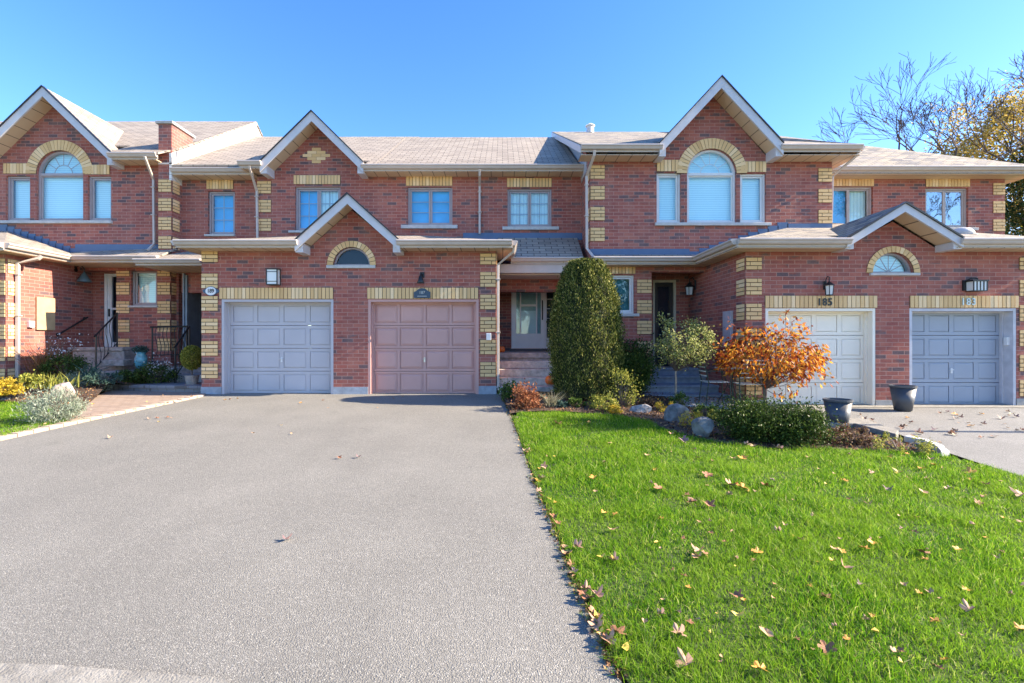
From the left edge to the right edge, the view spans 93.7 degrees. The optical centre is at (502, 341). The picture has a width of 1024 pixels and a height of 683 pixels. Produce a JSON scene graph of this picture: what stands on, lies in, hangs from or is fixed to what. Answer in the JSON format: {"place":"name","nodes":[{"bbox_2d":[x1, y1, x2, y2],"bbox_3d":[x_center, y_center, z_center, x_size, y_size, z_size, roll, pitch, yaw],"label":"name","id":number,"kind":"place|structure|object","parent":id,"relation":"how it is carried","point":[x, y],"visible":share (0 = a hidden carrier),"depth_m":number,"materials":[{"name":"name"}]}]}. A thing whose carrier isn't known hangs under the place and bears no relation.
{"place":"outdoors","nodes":[
{"label":"outdoors","id":0,"kind":"place"},
{"bbox_2d":[0,400,66,435],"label":"grass","id":1,"kind":"structure","parent":0,"point":[5,409],"depth_m":7.29,"materials":[{"name":"green plant"}]},
{"bbox_2d":[2,335,94,378],"bbox_3d":[-9.352,0.259,9.864,3.388,1.060,2.511,0,0,37],"label":"flowering shrub","id":2,"kind":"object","parent":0,"point":[38,361],"depth_m":10.09,"materials":[{"name":"plant"}]},
{"bbox_2d":[27,333,88,360],"bbox_3d":[-9.703,0.121,10.558,1.046,0.614,0.823,0,0,0],"label":"flowering plant","id":3,"kind":"object","parent":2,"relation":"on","point":[51,347],"visible":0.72,"depth_m":10.46,"materials":[{"name":"white plant"}]},
{"bbox_2d":[0,390,205,434],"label":"walkway","id":4,"kind":"structure","parent":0,"point":[110,401],"depth_m":9.23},
{"bbox_2d":[0,663,227,682],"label":"sidewalk","id":5,"kind":"structure","parent":0,"point":[26,673],"depth_m":2.00,"materials":[{"name":"concrete"}]},
{"bbox_2d":[0,393,621,682],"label":"driveway","id":6,"kind":"structure","parent":0,"point":[418,545],"depth_m":3.18,"materials":[{"name":"grey asphalt"}]},
{"bbox_2d":[501,397,630,679],"bbox_3d":[0.302,1.286,5.105,0.286,0.369,9.862,0,0,-5],"label":"edge debris","id":7,"kind":"object","parent":6,"relation":"on","point":[607,662],"visible":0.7,"depth_m":2.64,"materials":[{"name":"brown plant"}]},
{"bbox_2d":[588,616,602,630],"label":"fallen leaf","id":8,"kind":"object","parent":6,"relation":"on","point":[595,625],"visible":0.98,"depth_m":2.31,"materials":[{"name":"brown plant"}]},
{"bbox_2d":[21,388,1023,682],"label":"ground","id":9,"kind":"structure","parent":0,"point":[675,432],"depth_m":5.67,"materials":[{"name":"plant"}]},
{"bbox_2d":[0,372,168,420],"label":"flower bed","id":10,"kind":"object","parent":9,"relation":"on","point":[78,388],"visible":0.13,"depth_m":9.60,"materials":[{"name":"soil"}]},
{"bbox_2d":[0,375,25,396],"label":"yellow perennial","id":11,"kind":"object","parent":10,"relation":"on","point":[9,386],"visible":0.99,"depth_m":8.89,"materials":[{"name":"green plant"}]},
{"bbox_2d":[14,369,44,390],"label":"yellow perennial","id":12,"kind":"object","parent":10,"relation":"on","point":[27,379],"visible":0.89,"depth_m":9.16,"materials":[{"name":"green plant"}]},
{"bbox_2d":[4,371,88,388],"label":"yellow grass","id":13,"kind":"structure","parent":10,"relation":"on","point":[50,381],"depth_m":9.60,"materials":[{"name":"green plant"}]},
{"bbox_2d":[10,377,90,425],"bbox_3d":[-6.771,0.883,7.245,0.996,0.713,0.929,0,0,45],"label":"lavender bush","id":14,"kind":"object","parent":10,"relation":"on","point":[71,409],"visible":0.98,"depth_m":7.14,"materials":[{"name":"grey plant"}]},
{"bbox_2d":[50,382,74,397],"bbox_3d":[-7.994,0.895,8.730,0.285,0.305,0.330,0,0,0],"label":"boulder","id":15,"kind":"object","parent":10,"relation":"on","point":[67,384],"visible":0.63,"depth_m":8.70,"materials":[{"name":"grey stone"}]},
{"bbox_2d":[32,349,93,378],"bbox_3d":[-9.418,0.488,10.310,1.016,0.689,1.032,0,0,0],"label":"dark shrub","id":16,"kind":"object","parent":10,"relation":"on","point":[49,365],"visible":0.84,"depth_m":10.17,"materials":[{"name":"green plant"}]},
{"bbox_2d":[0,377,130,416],"bbox_3d":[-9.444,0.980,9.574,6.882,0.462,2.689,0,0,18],"label":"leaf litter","id":17,"kind":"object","parent":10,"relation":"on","point":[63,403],"visible":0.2,"depth_m":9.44,"materials":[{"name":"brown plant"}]},
{"bbox_2d":[61,360,115,390],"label":"lavender bush","id":18,"kind":"object","parent":10,"relation":"on","point":[103,376],"visible":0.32,"depth_m":10.13,"materials":[{"name":"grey plant"}]},
{"bbox_2d":[72,361,114,377],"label":"spiky plant","id":19,"kind":"object","parent":10,"relation":"on","point":[90,371],"visible":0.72,"depth_m":10.16,"materials":[{"name":"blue plant"}]},
{"bbox_2d":[79,372,122,385],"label":"blue green groundcover","id":20,"kind":"object","parent":10,"relation":"on","point":[89,378],"visible":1,"depth_m":10.00,"materials":[{"name":"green plant"}]},
{"bbox_2d":[111,369,152,384],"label":"dark shrub","id":21,"kind":"object","parent":10,"relation":"on","point":[126,377],"visible":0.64,"depth_m":10.72,"materials":[{"name":"green plant"}]},
{"bbox_2d":[128,359,181,383],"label":"dark shrub","id":22,"kind":"object","parent":10,"relation":"on","point":[167,377],"visible":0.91,"depth_m":10.88,"materials":[{"name":"green plant"}]},
{"bbox_2d":[0,395,204,440],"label":"curb","id":23,"kind":"structure","parent":9,"relation":"on","point":[45,428],"depth_m":7.37,"materials":[{"name":"grey concrete"}]},
{"bbox_2d":[0,85,307,378],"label":"brick townhouse","id":24,"kind":"structure","parent":9,"relation":"on","point":[98,199],"depth_m":12.30,"materials":[{"name":"red brick"}]},
{"bbox_2d":[8,177,29,219],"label":"window","id":25,"kind":"structure","parent":24,"relation":"in","point":[18,187],"depth_m":12.48,"materials":[{"name":"blue plastic"}]},
{"bbox_2d":[39,151,82,219],"bbox_3d":[-11.341,-3.997,12.424,1.197,1.796,0.142,0,0,0],"label":"window","id":26,"kind":"structure","parent":24,"relation":"in","point":[61,184],"depth_m":12.48,"materials":[{"name":"blue glass"}]},
{"bbox_2d":[74,266,91,282],"bbox_3d":[-10.578,-1.720,12.100,0.385,0.440,0.310,0,0,0],"label":"wall lamp","id":27,"kind":"object","parent":24,"relation":"attached to","point":[84,277],"visible":0.98,"depth_m":12.05,"materials":[{"name":"metal"}]},
{"bbox_2d":[90,177,110,219],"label":"window","id":28,"kind":"structure","parent":24,"relation":"in","point":[100,187],"depth_m":12.48,"materials":[{"name":"glass"}]},
{"bbox_2d":[94,313,117,370],"bbox_3d":[-9.586,0.026,11.622,0.055,1.528,1.268,0,0,-20],"label":"iron railing","id":29,"kind":"object","parent":24,"relation":"on","point":[102,328],"visible":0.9,"depth_m":11.64,"materials":[{"name":"black metal"}]},
{"bbox_2d":[104,274,115,346],"bbox_3d":[-10.114,-0.822,12.730,0.737,1.924,0.180,0,0,0],"label":"front door","id":30,"kind":"structure","parent":24,"relation":"in","point":[109,279],"depth_m":12.67,"materials":[{"name":"white plastic"}]},
{"bbox_2d":[106,110,427,393],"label":"brick townhouse","id":31,"kind":"structure","parent":9,"relation":"on","point":[257,212],"depth_m":11.29,"materials":[{"name":"red brick"}]},
{"bbox_2d":[131,345,148,368],"bbox_3d":[-8.477,0.363,11.248,0.352,0.564,0.342,0,0,0],"label":"garden pot","id":32,"kind":"object","parent":31,"relation":"on","point":[140,357],"visible":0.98,"depth_m":11.17,"materials":[{"name":"blue ceramic"}]},
{"bbox_2d":[128,271,157,307],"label":"window","id":33,"kind":"structure","parent":31,"relation":"in","point":[144,283],"depth_m":12.58,"materials":[{"name":"glass"}]},
{"bbox_2d":[150,326,187,361],"bbox_3d":[-8.163,0.059,11.750,0.917,0.901,0.046,0,0,0],"label":"iron railing","id":34,"kind":"object","parent":31,"relation":"attached to","point":[159,327],"visible":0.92,"depth_m":11.74,"materials":[{"name":"black metal"}]},
{"bbox_2d":[173,326,189,382],"bbox_3d":[-7.601,0.302,11.395,0.049,1.376,0.694,0,0,-7],"label":"iron railing","id":35,"kind":"object","parent":31,"relation":"on","point":[182,336],"visible":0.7,"depth_m":11.24,"materials":[{"name":"black metal"}]},
{"bbox_2d":[180,345,201,384],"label":"ball shrub","id":36,"kind":"object","parent":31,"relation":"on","point":[195,353],"visible":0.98,"depth_m":10.65,"materials":[{"name":"green plant"}]},
{"bbox_2d":[183,273,201,355],"bbox_3d":[-8.239,-0.695,12.810,0.120,2.150,0.780,0,0,0],"label":"front door","id":37,"kind":"structure","parent":31,"relation":"in","point":[192,313],"depth_m":12.67,"materials":[{"name":"grey paint"}]},
{"bbox_2d":[203,286,218,295],"bbox_3d":[-6.174,-1.068,10.165,0.350,0.200,0.027,0,0,0],"label":"house number sign","id":38,"kind":"object","parent":31,"relation":"attached to","point":[210,291],"visible":1,"depth_m":10.16,"materials":[{"name":"white plastic"}]},
{"bbox_2d":[204,192,235,236],"bbox_3d":[-7.342,-3.330,12.578,0.783,1.193,0.275,0,0,0],"label":"window","id":39,"kind":"structure","parent":31,"relation":"in","point":[221,204],"depth_m":12.68,"materials":[{"name":"beige plastic"}]},
{"bbox_2d":[265,268,280,285],"bbox_3d":[-4.825,-1.359,10.110,0.258,0.341,0.180,0,0,0],"label":"wall lamp","id":40,"kind":"object","parent":31,"relation":"attached to","point":[273,276],"visible":1,"depth_m":10.04,"materials":[{"name":"white glass"}]},
{"bbox_2d":[231,304,330,392],"bbox_3d":[-4.780,0.157,10.415,2.270,1.992,0.090,0,0,0],"label":"garage door","id":41,"kind":"structure","parent":31,"relation":"in","point":[264,359],"depth_m":10.40,"materials":[{"name":"grey paint"}]},
{"bbox_2d":[288,187,339,232],"bbox_3d":[-4.753,-3.366,12.328,1.372,1.194,0.275,0,0,0],"label":"window","id":42,"kind":"structure","parent":31,"relation":"in","point":[311,202],"depth_m":12.43,"materials":[{"name":"blue glass"}]},
{"bbox_2d":[295,137,583,394],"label":"brick townhouse","id":43,"kind":"structure","parent":9,"relation":"on","point":[484,234],"depth_m":11.19,"materials":[{"name":"red brick"}]},
{"bbox_2d":[334,248,369,264],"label":"window","id":44,"kind":"structure","parent":43,"relation":"in","point":[349,256],"depth_m":10.37,"materials":[{"name":"glass"}]},
{"bbox_2d":[414,288,429,297],"bbox_3d":[-1.700,-1.023,10.162,0.350,0.210,0.025,0,0,0],"label":"house number sign","id":45,"kind":"object","parent":43,"relation":"attached to","point":[421,293],"visible":1,"depth_m":10.15,"materials":[{"name":"metal"}]},
{"bbox_2d":[374,304,474,392],"bbox_3d":[-1.680,0.157,10.375,2.243,1.992,0.090,0,0,0],"label":"garage door","id":46,"kind":"structure","parent":43,"relation":"in","point":[407,359],"depth_m":10.36,"materials":[{"name":"paint"}]},
{"bbox_2d":[401,188,457,228],"bbox_3d":[-1.862,-3.415,12.328,1.437,1.080,0.275,0,0,0],"label":"window","id":47,"kind":"structure","parent":43,"relation":"in","point":[428,208],"depth_m":12.43,"materials":[{"name":"blue glass"}]},
{"bbox_2d":[513,293,543,346],"bbox_3d":[0.734,-0.804,13.479,0.867,2.001,0.202,0,0,0],"label":"front door","id":48,"kind":"structure","parent":43,"relation":"in","point":[528,308],"depth_m":13.48,"materials":[{"name":"white paint"}]},
{"bbox_2d":[502,189,558,229],"bbox_3d":[0.719,-3.378,12.328,1.437,1.072,0.275,0,0,0],"label":"window","id":49,"kind":"structure","parent":43,"relation":"in","point":[528,209],"depth_m":12.43,"materials":[{"name":"blue glass"}]},
{"bbox_2d":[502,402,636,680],"bbox_3d":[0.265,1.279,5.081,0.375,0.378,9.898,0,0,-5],"label":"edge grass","id":50,"kind":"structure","parent":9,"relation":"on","point":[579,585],"depth_m":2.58,"materials":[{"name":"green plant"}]},
{"bbox_2d":[671,622,686,636],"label":"fallen leaf","id":51,"kind":"object","parent":9,"relation":"on","point":[681,629],"visible":1,"depth_m":2.24,"materials":[{"name":"beige plant"}]},
{"bbox_2d":[675,647,694,667],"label":"fallen leaf","id":52,"kind":"object","parent":9,"relation":"on","point":[688,655],"visible":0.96,"depth_m":2.04,"materials":[{"name":"beige plant"}]},
{"bbox_2d":[504,388,919,450],"bbox_3d":[2.599,1.178,8.465,5.297,0.320,5.271,0,0,0],"label":"flower bed","id":53,"kind":"object","parent":9,"relation":"on","point":[648,416],"visible":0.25,"depth_m":7.62,"materials":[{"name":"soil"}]},
{"bbox_2d":[496,378,517,399],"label":"dark shrub","id":54,"kind":"object","parent":53,"relation":"on","point":[504,389],"visible":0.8,"depth_m":9.28,"materials":[{"name":"green plant"}]},
{"bbox_2d":[510,378,546,409],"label":"russet shrub","id":55,"kind":"object","parent":53,"relation":"on","point":[525,399],"visible":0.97,"depth_m":8.20,"materials":[{"name":"orange plant"}]},
{"bbox_2d":[537,387,578,406],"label":"ornamental grass","id":56,"kind":"object","parent":53,"relation":"on","point":[549,399],"depth_m":8.42,"materials":[{"name":"beige plant"}]},
{"bbox_2d":[567,397,586,407],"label":"perennial","id":57,"kind":"object","parent":53,"relation":"on","point":[572,400],"visible":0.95,"depth_m":8.39,"materials":[{"name":"green plant"}]},
{"bbox_2d":[546,257,628,399],"bbox_3d":[1.620,-0.197,9.352,1.659,2.820,1.612,0,0,0],"label":"conical evergreen","id":58,"kind":"object","parent":53,"relation":"on","point":[586,330],"visible":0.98,"depth_m":8.88,"materials":[{"name":"green plant"}]},
{"bbox_2d":[587,394,605,407],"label":"perennial","id":59,"kind":"object","parent":53,"relation":"on","point":[595,398],"visible":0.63,"depth_m":8.31,"materials":[{"name":"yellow plant"}]},
{"bbox_2d":[592,393,619,411],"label":"perennial","id":60,"kind":"object","parent":53,"relation":"on","point":[611,402],"visible":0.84,"depth_m":8.02,"materials":[{"name":"yellow plant"}]},
{"bbox_2d":[605,365,643,406],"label":"leggy shrub","id":61,"kind":"object","parent":53,"relation":"on","point":[628,399],"visible":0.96,"depth_m":8.49,"materials":[{"name":"green plant"}]},
{"bbox_2d":[614,343,659,393],"bbox_3d":[2.686,0.551,9.925,1.124,1.027,1.071,0,0,0],"label":"leafy shrub","id":62,"kind":"object","parent":53,"relation":"on","point":[647,372],"visible":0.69,"depth_m":9.73,"materials":[{"name":"green plant"}]},
{"bbox_2d":[619,333,660,386],"bbox_3d":[2.906,0.425,10.739,1.347,1.254,1.342,0,0,0],"label":"leafy shrub","id":63,"kind":"object","parent":53,"relation":"on","point":[633,345],"visible":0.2,"depth_m":10.58,"materials":[{"name":"green plant"}]},
{"bbox_2d":[629,404,651,412],"bbox_3d":[2.315,1.171,8.088,0.360,0.238,0.186,0,0,0],"label":"boulder","id":64,"kind":"object","parent":53,"relation":"on","point":[643,408],"visible":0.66,"depth_m":8.02,"materials":[{"name":"grey stone"}]},
{"bbox_2d":[664,403,689,421],"bbox_3d":[2.713,1.148,7.460,0.408,0.385,0.221,0,0,0],"label":"boulder","id":65,"kind":"object","parent":53,"relation":"on","point":[672,412],"visible":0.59,"depth_m":7.38,"materials":[{"name":"grey stone"}]},
{"bbox_2d":[668,390,691,405],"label":"perennial","id":66,"kind":"object","parent":53,"relation":"on","point":[678,396],"visible":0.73,"depth_m":8.72,"materials":[{"name":"green plant"}]},
{"bbox_2d":[649,312,722,401],"bbox_3d":[3.401,0.329,9.002,1.185,1.823,1.089,0,0,39],"label":"standard tree","id":67,"kind":"object","parent":53,"relation":"on","point":[683,356],"visible":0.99,"depth_m":8.91,"materials":[{"name":"green plant"}]},
{"bbox_2d":[678,409,702,426],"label":"yellow perennial","id":68,"kind":"object","parent":53,"relation":"on","point":[687,417],"visible":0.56,"depth_m":6.99,"materials":[{"name":"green plant"}]},
{"bbox_2d":[691,417,713,438],"bbox_3d":[2.701,1.165,6.457,0.290,0.296,0.258,0,0,0],"label":"boulder","id":69,"kind":"object","parent":53,"relation":"on","point":[702,426],"visible":0.86,"depth_m":6.40,"materials":[{"name":"grey stone"}]},
{"bbox_2d":[692,402,718,416],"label":"perennial","id":70,"kind":"object","parent":53,"relation":"on","point":[699,407],"visible":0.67,"depth_m":7.86,"materials":[{"name":"green plant"}]},
{"bbox_2d":[710,380,797,443],"bbox_3d":[3.332,0.918,6.380,1.198,0.819,1.060,0,0,0],"label":"boxwood shrub","id":71,"kind":"object","parent":53,"relation":"on","point":[744,422],"visible":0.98,"depth_m":6.20,"materials":[{"name":"green plant"}]},
{"bbox_2d":[758,387,853,448],"bbox_3d":[3.801,0.964,6.188,1.146,0.772,1.093,0,0,43],"label":"boxwood shrub","id":72,"kind":"object","parent":53,"relation":"on","point":[807,427],"visible":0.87,"depth_m":6.05,"materials":[{"name":"green plant"}]},
{"bbox_2d":[822,398,853,423],"bbox_3d":[5.108,1.086,7.312,0.391,0.420,0.391,0,0,0],"label":"planter pot","id":73,"kind":"object","parent":53,"relation":"on","point":[843,406],"visible":0.88,"depth_m":7.18,"materials":[{"name":"grey plastic"}]},
{"bbox_2d":[816,421,872,446],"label":"bronze groundcover","id":74,"kind":"object","parent":53,"relation":"on","point":[856,440],"visible":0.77,"depth_m":6.17,"materials":[{"name":"brown plant"}]},
{"bbox_2d":[868,431,937,454],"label":"yellow perennial","id":75,"kind":"object","parent":53,"relation":"on","point":[921,446],"visible":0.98,"depth_m":5.87,"materials":[{"name":"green plant"}]},
{"bbox_2d":[666,397,758,408],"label":"patio slab","id":76,"kind":"structure","parent":9,"relation":"on","point":[692,399],"depth_m":9.21,"materials":[{"name":"grey concrete"}]},
{"bbox_2d":[696,357,730,404],"bbox_3d":[3.925,0.719,9.006,0.564,0.908,0.421,0,0,5],"label":"garden chair","id":77,"kind":"object","parent":76,"relation":"on","point":[712,381],"visible":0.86,"depth_m":8.90,"materials":[{"name":"grey metal"}]},
{"bbox_2d":[732,360,766,403],"bbox_3d":[4.458,0.733,8.680,0.422,0.907,0.562,0,0,8],"label":"garden chair","id":78,"kind":"object","parent":76,"relation":"on","point":[744,383],"visible":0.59,"depth_m":8.55,"materials":[{"name":"grey metal"}]},
{"bbox_2d":[551,75,892,404],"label":"brick townhouse","id":79,"kind":"structure","parent":9,"relation":"on","point":[750,238],"depth_m":11.08,"materials":[{"name":"red brick"}]},
{"bbox_2d":[612,275,638,316],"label":"window","id":80,"kind":"structure","parent":79,"relation":"in","point":[625,283],"depth_m":11.26,"materials":[{"name":"white plastic"}]},
{"bbox_2d":[655,283,672,366],"bbox_3d":[4.082,-0.359,12.200,0.581,2.379,0.160,0,0,0],"label":"front door","id":81,"kind":"structure","parent":79,"relation":"in","point":[663,291],"depth_m":12.26,"materials":[{"name":"black metal"}]},
{"bbox_2d":[657,173,679,221],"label":"window","id":82,"kind":"structure","parent":79,"relation":"in","point":[668,184],"depth_m":11.33,"materials":[{"name":"glass"}]},
{"bbox_2d":[684,277,695,294],"bbox_3d":[4.556,-1.348,11.650,0.269,0.429,0.240,0,0,0],"label":"wall lamp","id":83,"kind":"object","parent":79,"relation":"attached to","point":[689,287],"visible":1,"depth_m":11.60,"materials":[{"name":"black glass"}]},
{"bbox_2d":[687,150,734,221],"bbox_3d":[4.861,-3.616,11.274,1.145,1.717,0.142,0,0,0],"label":"window","id":84,"kind":"structure","parent":79,"relation":"in","point":[710,180],"depth_m":11.33,"materials":[{"name":"blue glass"}]},
{"bbox_2d":[740,174,764,221],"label":"window","id":85,"kind":"structure","parent":79,"relation":"in","point":[752,186],"depth_m":11.33,"materials":[{"name":"glass"}]},
{"bbox_2d":[768,313,862,403],"bbox_3d":[6.136,0.345,9.490,2.014,1.857,0.060,0,0,0],"label":"garage door","id":86,"kind":"structure","parent":79,"relation":"in","point":[846,354],"depth_m":9.46,"materials":[{"name":"white paint"}]},
{"bbox_2d":[823,276,834,295],"bbox_3d":[6.216,-1.062,9.148,0.188,0.382,0.223,0,0,0],"label":"wall lamp","id":87,"kind":"object","parent":79,"relation":"attached to","point":[828,287],"visible":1,"depth_m":9.10,"materials":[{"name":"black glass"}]},
{"bbox_2d":[707,309,838,403],"bbox_3d":[4.829,0.377,8.622,1.916,1.897,1.940,0,0,39],"label":"ornamental tree","id":88,"kind":"object","parent":9,"relation":"on","point":[770,373],"visible":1,"depth_m":8.38,"materials":[{"name":"orange plant"}]},
{"bbox_2d":[810,638,836,652],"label":"fallen leaf","id":89,"kind":"object","parent":9,"relation":"on","point":[825,647],"visible":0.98,"depth_m":2.13,"materials":[{"name":"brown plant"}]},
{"bbox_2d":[824,418,898,440],"bbox_3d":[5.171,1.295,7.071,0.830,0.180,1.124,0,0,11],"label":"stone edging","id":90,"kind":"object","parent":9,"relation":"on","point":[876,428],"visible":0.33,"depth_m":7.01,"materials":[{"name":"stone"}]},
{"bbox_2d":[727,136,1023,404],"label":"brick townhouse","id":91,"kind":"structure","parent":9,"relation":"on","point":[949,347],"depth_m":9.50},
{"bbox_2d":[833,187,870,223],"bbox_3d":[9.239,-3.570,12.885,1.227,1.108,0.160,0,0,0],"label":"window","id":92,"kind":"structure","parent":91,"relation":"in","point":[850,204],"depth_m":12.91,"materials":[{"name":"glass"}]},
{"bbox_2d":[873,253,910,272],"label":"window","id":93,"kind":"structure","parent":91,"relation":"in","point":[889,262],"depth_m":9.43,"materials":[{"name":"clear glass"}]},
{"bbox_2d":[925,189,978,230],"bbox_3d":[11.866,-3.515,12.828,1.462,1.149,0.275,0,0,0],"label":"window","id":94,"kind":"structure","parent":91,"relation":"in","point":[948,206],"depth_m":12.91,"materials":[{"name":"clear glass"}]},
{"bbox_2d":[912,313,998,403],"bbox_3d":[8.883,0.355,9.515,1.952,1.876,0.090,0,0,0],"label":"garage door","id":95,"kind":"structure","parent":91,"relation":"in","point":[945,369],"depth_m":9.50,"materials":[{"name":"blue paint"}]},
{"bbox_2d":[954,227,977,233],"bbox_3d":[9.573,-2.280,10.000,0.480,0.180,0.480,0,0,0],"label":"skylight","id":96,"kind":"object","parent":91,"relation":"on","point":[964,230],"visible":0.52,"depth_m":9.85,"materials":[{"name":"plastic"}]},
{"bbox_2d":[962,277,988,291],"bbox_3d":[9.033,-1.090,9.165,0.336,0.265,0.189,0,0,0],"label":"wall lamp","id":97,"kind":"object","parent":91,"relation":"attached to","point":[969,285],"visible":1,"depth_m":9.09,"materials":[{"name":"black glass"}]},
{"bbox_2d":[812,51,1021,152],"bbox_3d":[19.818,-6.061,23.295,9.216,14.827,4.537,0,0,14],"label":"bare tree","id":98,"kind":"object","parent":9,"relation":"on","point":[927,116],"visible":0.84,"depth_m":23.40,"materials":[{"name":"brown plant"}]},
{"bbox_2d":[904,435,949,455],"bbox_3d":[5.513,1.350,6.200,0.244,0.132,0.936,0,0,14],"label":"stone edging","id":99,"kind":"object","parent":9,"relation":"on","point":[941,449],"visible":0.64,"depth_m":6.10,"materials":[{"name":"grey stone"}]},
{"bbox_2d":[834,58,1023,160],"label":"bare tree","id":100,"kind":"object","parent":9,"relation":"on","point":[922,130],"visible":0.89,"depth_m":23.05,"materials":[{"name":"brown plant"}]},
{"bbox_2d":[904,50,1023,161],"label":"bare tree","id":101,"kind":"object","parent":9,"relation":"on","point":[990,112],"visible":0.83,"depth_m":23.76,"materials":[{"name":"brown plant"}]},
{"bbox_2d":[911,70,1023,235],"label":"autumn tree","id":102,"kind":"object","parent":9,"relation":"on","point":[967,150],"visible":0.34,"depth_m":26.27,"materials":[{"name":"yellow plant"}]},
{"bbox_2d":[989,110,1023,235],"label":"evergreen tree","id":103,"kind":"object","parent":9,"relation":"on","point":[1017,214],"visible":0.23,"depth_m":24.63,"materials":[{"name":"green plant"}]},
{"bbox_2d":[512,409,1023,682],"bbox_3d":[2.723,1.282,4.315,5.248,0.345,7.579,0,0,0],"label":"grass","id":104,"kind":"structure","parent":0,"point":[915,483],"depth_m":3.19,"materials":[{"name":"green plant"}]},
{"bbox_2d":[770,404,1023,406],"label":"driveway apron","id":105,"kind":"object","parent":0,"point":[943,405],"visible":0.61,"depth_m":9.24,"materials":[{"name":"concrete"}]},
{"bbox_2d":[788,407,1023,476],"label":"driveway","id":106,"kind":"structure","parent":0,"point":[1004,449],"depth_m":7.22,"materials":[{"name":"concrete"}]},
{"bbox_2d":[888,384,917,410],"bbox_3d":[7.276,1.022,8.717,0.412,0.450,0.412,0,0,0],"label":"planter pot","id":107,"kind":"object","parent":106,"relation":"on","point":[903,397],"visible":1,"depth_m":8.60,"materials":[{"name":"grey plastic"}]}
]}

